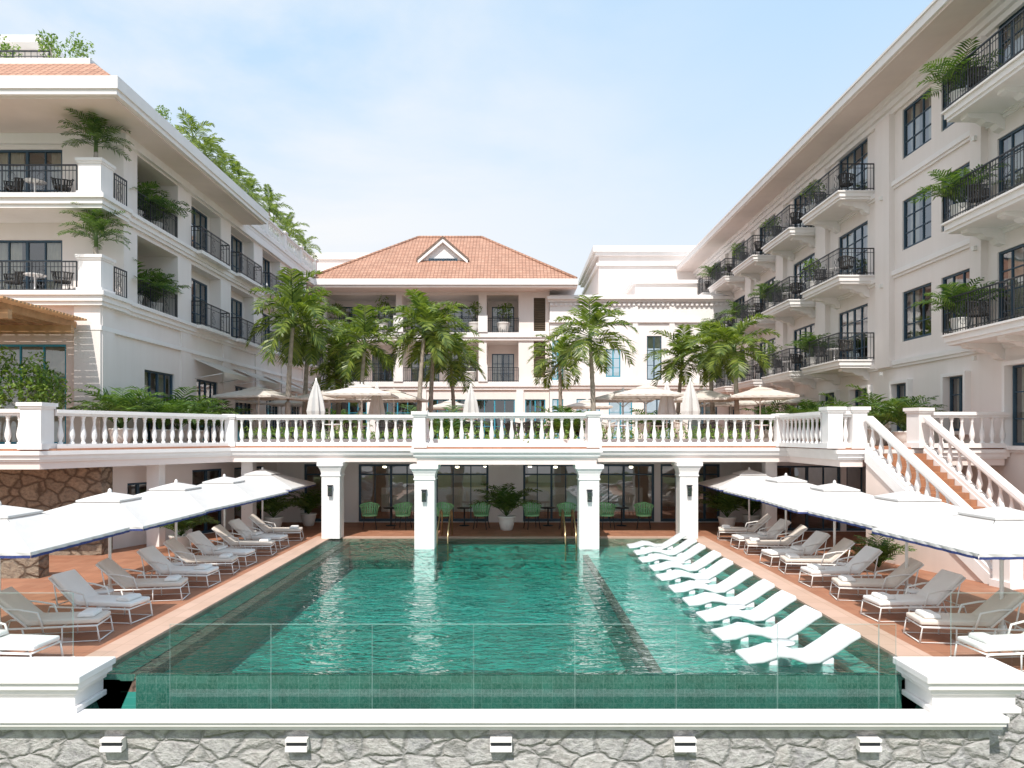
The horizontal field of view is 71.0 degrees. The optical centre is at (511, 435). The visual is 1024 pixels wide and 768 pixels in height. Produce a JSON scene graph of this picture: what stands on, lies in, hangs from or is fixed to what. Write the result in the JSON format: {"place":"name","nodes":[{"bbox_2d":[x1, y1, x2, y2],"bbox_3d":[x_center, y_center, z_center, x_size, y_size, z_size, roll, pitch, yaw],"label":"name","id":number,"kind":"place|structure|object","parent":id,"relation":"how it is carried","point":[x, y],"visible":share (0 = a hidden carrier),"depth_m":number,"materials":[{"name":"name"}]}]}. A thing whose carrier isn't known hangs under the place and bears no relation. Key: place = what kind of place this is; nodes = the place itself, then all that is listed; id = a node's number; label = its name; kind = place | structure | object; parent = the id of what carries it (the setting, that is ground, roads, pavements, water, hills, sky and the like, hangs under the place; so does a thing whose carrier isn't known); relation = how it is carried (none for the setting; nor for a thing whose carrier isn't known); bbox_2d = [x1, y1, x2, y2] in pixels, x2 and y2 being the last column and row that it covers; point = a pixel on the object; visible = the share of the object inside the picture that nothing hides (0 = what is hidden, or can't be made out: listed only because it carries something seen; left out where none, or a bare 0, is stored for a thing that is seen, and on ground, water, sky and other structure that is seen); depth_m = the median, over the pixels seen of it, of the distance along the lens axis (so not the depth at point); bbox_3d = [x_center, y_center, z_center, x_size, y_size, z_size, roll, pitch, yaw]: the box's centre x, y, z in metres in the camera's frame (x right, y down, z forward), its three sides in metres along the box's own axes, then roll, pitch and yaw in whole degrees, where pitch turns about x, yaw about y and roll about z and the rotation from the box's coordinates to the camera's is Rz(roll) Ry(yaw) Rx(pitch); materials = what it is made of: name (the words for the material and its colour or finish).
{"place":"outdoors","nodes":[
{"label":"outdoors","id":0,"kind":"place"},
{"bbox_2d":[0,0,932,436],"label":"sky","id":1,"kind":"structure","parent":0,"point":[550,132],"materials":[{"name":"blue"}]},
{"bbox_2d":[0,402,1023,589],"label":"terrace","id":2,"kind":"structure","parent":0,"point":[920,461],"depth_m":22.23,"materials":[{"name":"paint"}]},
{"bbox_2d":[0,345,31,408],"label":"terrace shrub","id":3,"kind":"object","parent":2,"relation":"on","point":[4,371],"visible":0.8,"depth_m":20.93,"materials":[{"name":"green plant"}]},
{"bbox_2d":[2,351,71,409],"bbox_3d":[-13.952,-1.388,21.227,1.608,2.291,2.000,0,0,5],"label":"terrace shrub","id":4,"kind":"object","parent":2,"relation":"on","point":[42,387],"visible":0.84,"depth_m":21.04,"materials":[{"name":"green plant"}]},
{"bbox_2d":[0,296,86,333],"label":"timber pergola","id":5,"kind":"object","parent":2,"relation":"on","point":[18,317],"visible":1,"depth_m":22.00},
{"bbox_2d":[65,384,170,442],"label":"potted palm","id":6,"kind":"object","parent":2,"relation":"on","point":[122,403],"visible":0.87,"depth_m":22.29,"materials":[{"name":"plant"}]},
{"bbox_2d":[0,35,323,443],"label":"hotel wing","id":7,"kind":"structure","parent":2,"relation":"on","point":[197,334],"depth_m":24.93,"materials":[{"name":"paint"}]},
{"bbox_2d":[57,202,132,253],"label":"potted palm tree","id":8,"kind":"object","parent":7,"relation":"on","point":[94,224],"visible":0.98,"depth_m":23.26,"materials":[{"name":"green plant"}]},
{"bbox_2d":[58,108,134,161],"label":"potted palm tree","id":9,"kind":"object","parent":7,"relation":"on","point":[94,129],"visible":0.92,"depth_m":23.28,"materials":[{"name":"green plant"}]},
{"bbox_2d":[129,178,177,216],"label":"potted palm","id":10,"kind":"object","parent":7,"relation":"on","point":[148,186],"visible":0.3,"depth_m":26.21,"materials":[{"name":"plant"}]},
{"bbox_2d":[133,259,177,304],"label":"potted palm","id":11,"kind":"object","parent":7,"relation":"on","point":[143,277],"visible":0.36,"depth_m":26.29,"materials":[{"name":"plant"}]},
{"bbox_2d":[0,150,310,443],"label":"windows","id":12,"kind":"structure","parent":7,"relation":"in","point":[55,354],"depth_m":24.91,"materials":[{"name":"black glass"}]},
{"bbox_2d":[137,273,190,310],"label":"potted palm","id":13,"kind":"object","parent":7,"relation":"on","point":[162,278],"visible":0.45,"depth_m":27.52,"materials":[{"name":"plant"}]},
{"bbox_2d":[141,191,195,228],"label":"potted palm","id":14,"kind":"object","parent":7,"relation":"on","point":[165,212],"visible":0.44,"depth_m":27.65,"materials":[{"name":"plant"}]},
{"bbox_2d":[171,107,221,210],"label":"roof palm","id":15,"kind":"object","parent":7,"relation":"on","point":[187,117],"visible":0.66,"depth_m":32.40,"materials":[{"name":"green plant"}]},
{"bbox_2d":[130,385,207,442],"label":"potted palm","id":16,"kind":"object","parent":2,"relation":"on","point":[162,409],"visible":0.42,"depth_m":24.14,"materials":[{"name":"plant"}]},
{"bbox_2d":[143,386,219,442],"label":"potted palm","id":17,"kind":"object","parent":2,"relation":"on","point":[187,407],"visible":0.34,"depth_m":25.57,"materials":[{"name":"plant"}]},
{"bbox_2d":[161,394,238,442],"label":"potted palm","id":18,"kind":"object","parent":2,"relation":"on","point":[204,406],"visible":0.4,"depth_m":27.24,"materials":[{"name":"plant"}]},
{"bbox_2d":[211,385,299,438],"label":"terrace umbrella","id":19,"kind":"object","parent":2,"relation":"on","point":[258,394],"visible":0.94,"depth_m":30.55,"materials":[{"name":"beige fabric"}]},
{"bbox_2d":[245,266,341,438],"bbox_3d":[-9.496,-3.410,31.287,4.130,7.521,4.093,0,0,-7],"label":"palm tree","id":20,"kind":"object","parent":2,"relation":"on","point":[298,299],"visible":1,"depth_m":30.91,"materials":[{"name":"green plant"}]},
{"bbox_2d":[271,285,347,438],"bbox_3d":[-9.725,-3.387,34.168,3.843,7.475,4.181,0,0,-10],"label":"palm tree","id":21,"kind":"object","parent":2,"relation":"on","point":[306,351],"visible":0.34,"depth_m":33.97,"materials":[{"name":"green plant"}]},
{"bbox_2d":[307,378,325,438],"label":"closed umbrella","id":22,"kind":"object","parent":2,"relation":"on","point":[315,405],"visible":0.69,"depth_m":27.85,"materials":[{"name":"white fabric"}]},
{"bbox_2d":[308,323,375,438],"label":"palm tree","id":23,"kind":"object","parent":2,"relation":"on","point":[328,372],"visible":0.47,"depth_m":36.51,"materials":[{"name":"green plant"}]},
{"bbox_2d":[321,382,398,438],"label":"terrace umbrella","id":24,"kind":"object","parent":2,"relation":"on","point":[361,391],"visible":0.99,"depth_m":28.95,"materials":[{"name":"beige fabric"}]},
{"bbox_2d":[322,303,402,425],"bbox_3d":[-6.797,-2.816,33.275,3.983,6.334,3.947,0,0,-6],"label":"palm tree","id":25,"kind":"object","parent":2,"relation":"on","point":[364,327],"visible":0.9,"depth_m":32.88,"materials":[{"name":"green plant"}]},
{"bbox_2d":[382,289,467,410],"bbox_3d":[-4.102,-3.224,32.938,4.181,7.150,3.843,0,0,-24],"label":"palm tree","id":26,"kind":"object","parent":2,"relation":"on","point":[423,311],"visible":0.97,"depth_m":32.58,"materials":[{"name":"green plant"}]},
{"bbox_2d":[390,299,478,438],"bbox_3d":[-3.726,-3.155,35.024,4.045,7.010,4.283,0,0,38],"label":"palm tree","id":27,"kind":"object","parent":2,"relation":"on","point":[415,352],"visible":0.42,"depth_m":34.93,"materials":[{"name":"green plant"}]},
{"bbox_2d":[411,332,486,438],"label":"palm tree","id":28,"kind":"object","parent":2,"relation":"on","point":[457,370],"visible":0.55,"depth_m":37.75,"materials":[{"name":"green plant"}]},
{"bbox_2d":[429,404,488,438],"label":"areca palm","id":29,"kind":"object","parent":2,"relation":"on","point":[446,425],"visible":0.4,"depth_m":28.86,"materials":[{"name":"green plant"}]},
{"bbox_2d":[239,423,768,442],"bbox_3d":[-0.329,-0.034,25.415,18.858,0.899,1.458,0,0,0],"label":"terrace hedge","id":30,"kind":"object","parent":2,"relation":"on","point":[516,440],"visible":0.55,"depth_m":25.25,"materials":[{"name":"green plant"}]},
{"bbox_2d":[266,246,763,438],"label":"walls","id":31,"kind":"structure","parent":2,"relation":"on","point":[648,289],"depth_m":49.50,"materials":[{"name":"white paint"}]},
{"bbox_2d":[326,318,518,381],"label":"iron railings","id":32,"kind":"object","parent":31,"relation":"on","point":[490,380],"visible":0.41,"depth_m":49.46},
{"bbox_2d":[307,236,577,294],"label":"tiled roof","id":33,"kind":"structure","parent":31,"relation":"on","point":[452,263],"depth_m":49.17,"materials":[{"name":"tile"}]},
{"bbox_2d":[331,307,716,438],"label":"windows","id":34,"kind":"structure","parent":31,"relation":"attached to","point":[496,360],"depth_m":51.91,"materials":[{"name":"black glass"}]},
{"bbox_2d":[526,333,595,438],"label":"palm tree","id":35,"kind":"object","parent":2,"relation":"on","point":[559,345],"visible":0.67,"depth_m":37.66,"materials":[{"name":"green plant"}]},
{"bbox_2d":[528,405,605,438],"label":"areca palm","id":36,"kind":"object","parent":2,"relation":"on","point":[566,424],"visible":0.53,"depth_m":28.57,"materials":[{"name":"green plant"}]},
{"bbox_2d":[541,294,638,410],"bbox_3d":[3.418,-2.807,31.694,4.283,6.315,4.045,0,0,3],"label":"palm tree","id":37,"kind":"object","parent":2,"relation":"on","point":[594,317],"visible":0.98,"depth_m":31.26,"materials":[{"name":"green plant"}]},
{"bbox_2d":[612,383,683,427],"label":"terrace umbrella","id":38,"kind":"object","parent":2,"relation":"on","point":[645,391],"visible":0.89,"depth_m":29.30,"materials":[{"name":"beige fabric"}]},
{"bbox_2d":[644,324,718,438],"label":"palm tree","id":39,"kind":"object","parent":2,"relation":"on","point":[669,374],"visible":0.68,"depth_m":36.41,"materials":[{"name":"green plant"}]},
{"bbox_2d":[681,378,699,414],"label":"closed umbrella","id":40,"kind":"object","parent":2,"relation":"on","point":[690,405],"visible":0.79,"depth_m":27.83,"materials":[{"name":"white fabric"}]},
{"bbox_2d":[674,388,739,438],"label":"terrace umbrella","id":41,"kind":"object","parent":2,"relation":"on","point":[704,396],"visible":0.62,"depth_m":32.32,"materials":[{"name":"beige fabric"}]},
{"bbox_2d":[670,315,745,438],"bbox_3d":[9.623,-2.730,34.929,3.706,6.160,4.032,0,0,26],"label":"palm tree","id":42,"kind":"object","parent":2,"relation":"on","point":[704,363],"visible":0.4,"depth_m":34.89,"materials":[{"name":"green plant"}]},
{"bbox_2d":[690,313,780,438],"bbox_3d":[9.795,-2.464,31.970,3.901,5.629,4.130,0,0,36],"label":"palm tree","id":43,"kind":"object","parent":2,"relation":"on","point":[734,334],"visible":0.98,"depth_m":31.58,"materials":[{"name":"green plant"}]},
{"bbox_2d":[725,385,799,426],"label":"terrace umbrella","id":44,"kind":"object","parent":2,"relation":"on","point":[759,393],"visible":0.89,"depth_m":30.32,"materials":[{"name":"beige fabric"}]},
{"bbox_2d":[833,384,917,444],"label":"potted palm","id":45,"kind":"object","parent":2,"relation":"on","point":[868,404],"visible":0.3,"depth_m":25.75,"materials":[{"name":"plant"}]},
{"bbox_2d":[868,395,946,443],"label":"potted palm","id":46,"kind":"object","parent":2,"relation":"on","point":[896,415],"visible":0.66,"depth_m":24.01,"materials":[{"name":"plant"}]},
{"bbox_2d":[0,506,1023,669],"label":"pool deck","id":47,"kind":"structure","parent":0,"point":[121,642],"depth_m":17.11,"materials":[{"name":"tile"}]},
{"bbox_2d":[0,622,63,657],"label":"sun lounger","id":48,"kind":"object","parent":47,"relation":"on","point":[22,642],"visible":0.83,"depth_m":10.90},
{"bbox_2d":[0,467,112,577],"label":"stone wall","id":49,"kind":"structure","parent":47,"relation":"on","point":[44,489],"depth_m":21.00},
{"bbox_2d":[0,587,113,642],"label":"sun lounger","id":50,"kind":"object","parent":47,"relation":"on","point":[21,609],"visible":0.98,"depth_m":12.20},
{"bbox_2d":[0,501,129,634],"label":"pool umbrella","id":51,"kind":"object","parent":47,"relation":"on","point":[25,532],"visible":0.94,"depth_m":11.87,"materials":[{"name":"white fabric"}]},
{"bbox_2d":[47,569,152,624],"bbox_3d":[-7.880,3.064,13.737,1.769,0.881,0.668,0,0,7],"label":"sun lounger","id":52,"kind":"object","parent":47,"relation":"on","point":[74,587],"visible":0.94,"depth_m":13.57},
{"bbox_2d":[43,488,205,594],"bbox_3d":[-8.650,2.317,15.450,2.937,2.367,2.937,0,0,0],"label":"pool umbrella","id":53,"kind":"object","parent":47,"relation":"on","point":[135,513],"visible":0.76,"depth_m":14.97,"materials":[{"name":"white fabric"}]},
{"bbox_2d":[95,558,189,601],"bbox_3d":[-7.898,3.064,15.369,1.769,0.881,0.668,0,0,-11],"label":"sun lounger","id":54,"kind":"object","parent":47,"relation":"on","point":[116,573],"visible":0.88,"depth_m":15.18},
{"bbox_2d":[136,545,220,587],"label":"sun lounger","id":55,"kind":"object","parent":47,"relation":"on","point":[157,560],"visible":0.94,"depth_m":16.66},
{"bbox_2d":[157,515,218,549],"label":"potted palm","id":56,"kind":"object","parent":47,"relation":"on","point":[183,539],"visible":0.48,"depth_m":21.32,"materials":[{"name":"plant"}]},
{"bbox_2d":[135,479,253,573],"bbox_3d":[-8.650,2.311,18.500,2.937,2.378,2.937,0,0,2],"label":"pool umbrella","id":57,"kind":"object","parent":47,"relation":"on","point":[176,492],"visible":0.62,"depth_m":18.06,"materials":[{"name":"white fabric"}]},
{"bbox_2d":[163,538,239,574],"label":"sun lounger","id":58,"kind":"object","parent":47,"relation":"on","point":[178,549],"visible":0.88,"depth_m":18.09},
{"bbox_2d":[184,531,256,566],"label":"sun lounger","id":59,"kind":"object","parent":47,"relation":"on","point":[203,543],"visible":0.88,"depth_m":19.32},
{"bbox_2d":[197,474,287,548],"bbox_3d":[-8.650,2.325,21.600,2.937,2.350,2.937,0,0,1],"label":"pool umbrella","id":60,"kind":"object","parent":47,"relation":"on","point":[238,487],"visible":0.63,"depth_m":21.19,"materials":[{"name":"white fabric"}]},
{"bbox_2d":[212,524,276,555],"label":"sun lounger","id":61,"kind":"object","parent":47,"relation":"on","point":[225,535],"visible":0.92,"depth_m":20.86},
{"bbox_2d":[228,518,289,549],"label":"sun lounger","id":62,"kind":"object","parent":47,"relation":"on","point":[238,525],"visible":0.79,"depth_m":22.24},
{"bbox_2d":[236,489,309,526],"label":"potted palm","id":63,"kind":"object","parent":47,"relation":"on","point":[275,505],"visible":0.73,"depth_m":25.98,"materials":[{"name":"plant"}]},
{"bbox_2d":[248,514,303,540],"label":"sun lounger","id":64,"kind":"object","parent":47,"relation":"on","point":[260,524],"visible":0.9,"depth_m":23.82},
{"bbox_2d":[237,467,315,531],"bbox_3d":[-8.650,2.292,24.900,2.937,2.415,2.937,0,0,0],"label":"pool umbrella","id":65,"kind":"object","parent":47,"relation":"on","point":[269,478],"visible":0.61,"depth_m":24.44,"materials":[{"name":"white fabric"}]},
{"bbox_2d":[286,488,320,525],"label":"potted palm","id":66,"kind":"object","parent":47,"relation":"on","point":[308,518],"visible":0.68,"depth_m":27.74,"materials":[{"name":"plant"}]},
{"bbox_2d":[113,462,865,548],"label":"poolside restaurant","id":67,"kind":"structure","parent":47,"relation":"on","point":[621,484],"depth_m":29.08,"materials":[{"name":"glass"}]},
{"bbox_2d":[84,539,922,708],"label":"swimming pool","id":68,"kind":"structure","parent":47,"relation":"in","point":[479,624],"depth_m":14.06,"materials":[{"name":"liquid"}]},
{"bbox_2d":[633,537,696,564],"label":"in pool lounger","id":69,"kind":"object","parent":68,"relation":"on","point":[679,548],"visible":0.77,"depth_m":21.11,"materials":[{"name":"white plastic"}]},
{"bbox_2d":[638,543,705,572],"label":"in pool lounger","id":70,"kind":"object","parent":68,"relation":"on","point":[687,555],"visible":0.83,"depth_m":19.92,"materials":[{"name":"white plastic"}]},
{"bbox_2d":[649,550,721,581],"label":"in pool lounger","id":71,"kind":"object","parent":68,"relation":"on","point":[699,565],"visible":0.84,"depth_m":18.67,"materials":[{"name":"white plastic"}]},
{"bbox_2d":[655,558,732,591],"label":"in pool lounger","id":72,"kind":"object","parent":68,"relation":"on","point":[713,570],"visible":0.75,"depth_m":17.47,"materials":[{"name":"white plastic"}]},
{"bbox_2d":[668,568,752,604],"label":"in pool lounger","id":73,"kind":"object","parent":68,"relation":"on","point":[730,583],"visible":0.82,"depth_m":16.12,"materials":[{"name":"white plastic"}]},
{"bbox_2d":[682,579,774,619],"bbox_3d":[4.521,3.428,15.056,1.785,0.754,0.588,0,0,0],"label":"in pool lounger","id":74,"kind":"object","parent":68,"relation":"on","point":[751,594],"visible":0.74,"depth_m":14.88,"materials":[{"name":"white plastic"}]},
{"bbox_2d":[696,590,796,628],"bbox_3d":[4.507,3.428,13.872,1.785,0.754,0.588,0,0,-5],"label":"in pool lounger","id":75,"kind":"object","parent":68,"relation":"on","point":[771,606],"visible":0.75,"depth_m":13.72,"materials":[{"name":"white plastic"}]},
{"bbox_2d":[710,605,821,651],"bbox_3d":[4.452,3.428,12.619,1.785,0.754,0.588,0,0,-4],"label":"in pool lounger","id":76,"kind":"object","parent":68,"relation":"on","point":[793,624],"visible":0.76,"depth_m":12.47,"materials":[{"name":"white plastic"}]},
{"bbox_2d":[735,624,860,671],"bbox_3d":[4.497,3.428,11.346,1.785,0.754,0.588,0,0,-3],"label":"in pool lounger","id":77,"kind":"object","parent":68,"relation":"on","point":[823,649],"visible":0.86,"depth_m":11.20,"materials":[{"name":"white plastic"}]},
{"bbox_2d":[469,482,542,530],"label":"potted palm","id":78,"kind":"object","parent":47,"relation":"on","point":[505,501],"visible":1,"depth_m":26.37,"materials":[{"name":"plant"}]},
{"bbox_2d":[73,624,950,708],"bbox_3d":[0.000,3.373,10.514,18.024,2.054,0.473,0,0,0],"label":"glass balustrade","id":79,"kind":"object","parent":47,"relation":"on","point":[574,666],"visible":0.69,"depth_m":10.28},
{"bbox_2d":[698,489,758,526],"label":"potted palm","id":80,"kind":"object","parent":47,"relation":"on","point":[721,503],"visible":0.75,"depth_m":26.18,"materials":[{"name":"plant"}]},
{"bbox_2d":[698,467,772,533],"bbox_3d":[8.350,2.306,25.300,2.937,2.387,2.937,0,0,1],"label":"pool umbrella","id":81,"kind":"object","parent":47,"relation":"on","point":[739,478],"visible":0.68,"depth_m":24.84,"materials":[{"name":"white fabric"}]},
{"bbox_2d":[717,514,771,540],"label":"sun lounger","id":82,"kind":"object","parent":47,"relation":"on","point":[761,522],"visible":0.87,"depth_m":23.88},
{"bbox_2d":[730,518,791,549],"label":"sun lounger","id":83,"kind":"object","parent":47,"relation":"on","point":[775,529],"visible":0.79,"depth_m":22.27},
{"bbox_2d":[723,473,816,548],"bbox_3d":[8.350,2.318,21.900,2.937,2.363,2.937,0,0,-1],"label":"pool umbrella","id":84,"kind":"object","parent":47,"relation":"on","point":[771,487],"visible":0.58,"depth_m":21.45,"materials":[{"name":"white fabric"}]},
{"bbox_2d":[743,524,807,555],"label":"sun lounger","id":85,"kind":"object","parent":47,"relation":"on","point":[793,536],"visible":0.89,"depth_m":20.98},
{"bbox_2d":[759,531,831,566],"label":"sun lounger","id":86,"kind":"object","parent":47,"relation":"on","point":[812,543],"visible":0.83,"depth_m":19.31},
{"bbox_2d":[778,538,854,574],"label":"sun lounger","id":87,"kind":"object","parent":47,"relation":"on","point":[838,550],"visible":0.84,"depth_m":18.08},
{"bbox_2d":[760,480,873,565],"bbox_3d":[8.350,2.325,18.600,2.937,2.351,2.937,0,0,2],"label":"pool umbrella","id":88,"kind":"object","parent":47,"relation":"on","point":[817,497],"visible":0.62,"depth_m":18.12,"materials":[{"name":"white fabric"}]},
{"bbox_2d":[798,545,882,587],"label":"sun lounger","id":89,"kind":"object","parent":47,"relation":"on","point":[861,560],"visible":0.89,"depth_m":16.65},
{"bbox_2d":[676,0,1023,509],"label":"hotel wing","id":90,"kind":"structure","parent":47,"relation":"on","point":[884,133],"depth_m":27.59,"materials":[{"name":"paint"}]},
{"bbox_2d":[785,331,841,365],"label":"potted palm","id":91,"kind":"object","parent":90,"relation":"on","point":[803,344],"visible":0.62,"depth_m":32.93,"materials":[{"name":"plant"}]},
{"bbox_2d":[698,6,1023,449],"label":"windows","id":92,"kind":"structure","parent":90,"relation":"in","point":[1015,254],"depth_m":26.31,"materials":[{"name":"black glass"}]},
{"bbox_2d":[908,163,1009,217],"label":"potted palm","id":93,"kind":"object","parent":90,"relation":"on","point":[952,177],"visible":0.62,"depth_m":22.04,"materials":[{"name":"plant"}]},
{"bbox_2d":[916,37,1003,103],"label":"potted palm","id":94,"kind":"object","parent":90,"relation":"on","point":[949,71],"visible":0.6,"depth_m":21.98,"materials":[{"name":"plant"}]},
{"bbox_2d":[911,277,1009,331],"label":"potted palm","id":95,"kind":"object","parent":90,"relation":"on","point":[947,294],"visible":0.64,"depth_m":22.02,"materials":[{"name":"plant"}]},
{"bbox_2d":[829,557,923,601],"bbox_3d":[7.800,3.064,15.361,1.769,0.881,0.668,0,0,10],"label":"sun lounger","id":96,"kind":"object","parent":47,"relation":"on","point":[895,579],"visible":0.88,"depth_m":15.17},
{"bbox_2d":[844,533,916,567],"bbox_3d":[9.589,3.034,18.810,1.848,0.842,1.902,0,0,0],"label":"tropical plant","id":97,"kind":"object","parent":47,"relation":"on","point":[885,548],"visible":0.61,"depth_m":18.78,"materials":[{"name":"green plant"}]},
{"bbox_2d":[808,487,968,593],"bbox_3d":[8.350,2.295,15.200,2.937,2.411,2.937,0,0,-2],"label":"pool umbrella","id":98,"kind":"object","parent":47,"relation":"on","point":[906,505],"visible":0.7,"depth_m":14.74,"materials":[{"name":"white fabric"}]},
{"bbox_2d":[860,569,966,622],"bbox_3d":[7.713,3.064,13.802,1.768,0.881,0.668,0,0,-3],"label":"sun lounger","id":99,"kind":"object","parent":47,"relation":"on","point":[939,587],"visible":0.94,"depth_m":13.61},
{"bbox_2d":[872,502,1023,634],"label":"pool umbrella","id":100,"kind":"object","parent":47,"relation":"on","point":[993,533],"visible":0.99,"depth_m":11.87,"materials":[{"name":"white fabric"}]},
{"bbox_2d":[903,587,1023,644],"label":"sun lounger","id":101,"kind":"object","parent":47,"relation":"on","point":[992,611],"visible":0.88,"depth_m":12.10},
{"bbox_2d":[954,620,1023,671],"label":"sun lounger","id":102,"kind":"object","parent":47,"relation":"on","point":[989,643],"visible":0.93,"depth_m":10.79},
{"bbox_3d":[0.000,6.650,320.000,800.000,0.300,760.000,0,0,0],"label":"ground","id":103,"kind":"structure","parent":0,"visible":0},
{"bbox_2d":[0,690,1023,767],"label":"retaining wall","id":104,"kind":"structure","parent":103,"relation":"on","point":[1004,748],"depth_m":9.93,"materials":[{"name":"stone"}]},
{"bbox_2d":[0,657,1023,729],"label":"coping","id":105,"kind":"object","parent":104,"relation":"on","point":[944,693],"visible":1,"depth_m":9.80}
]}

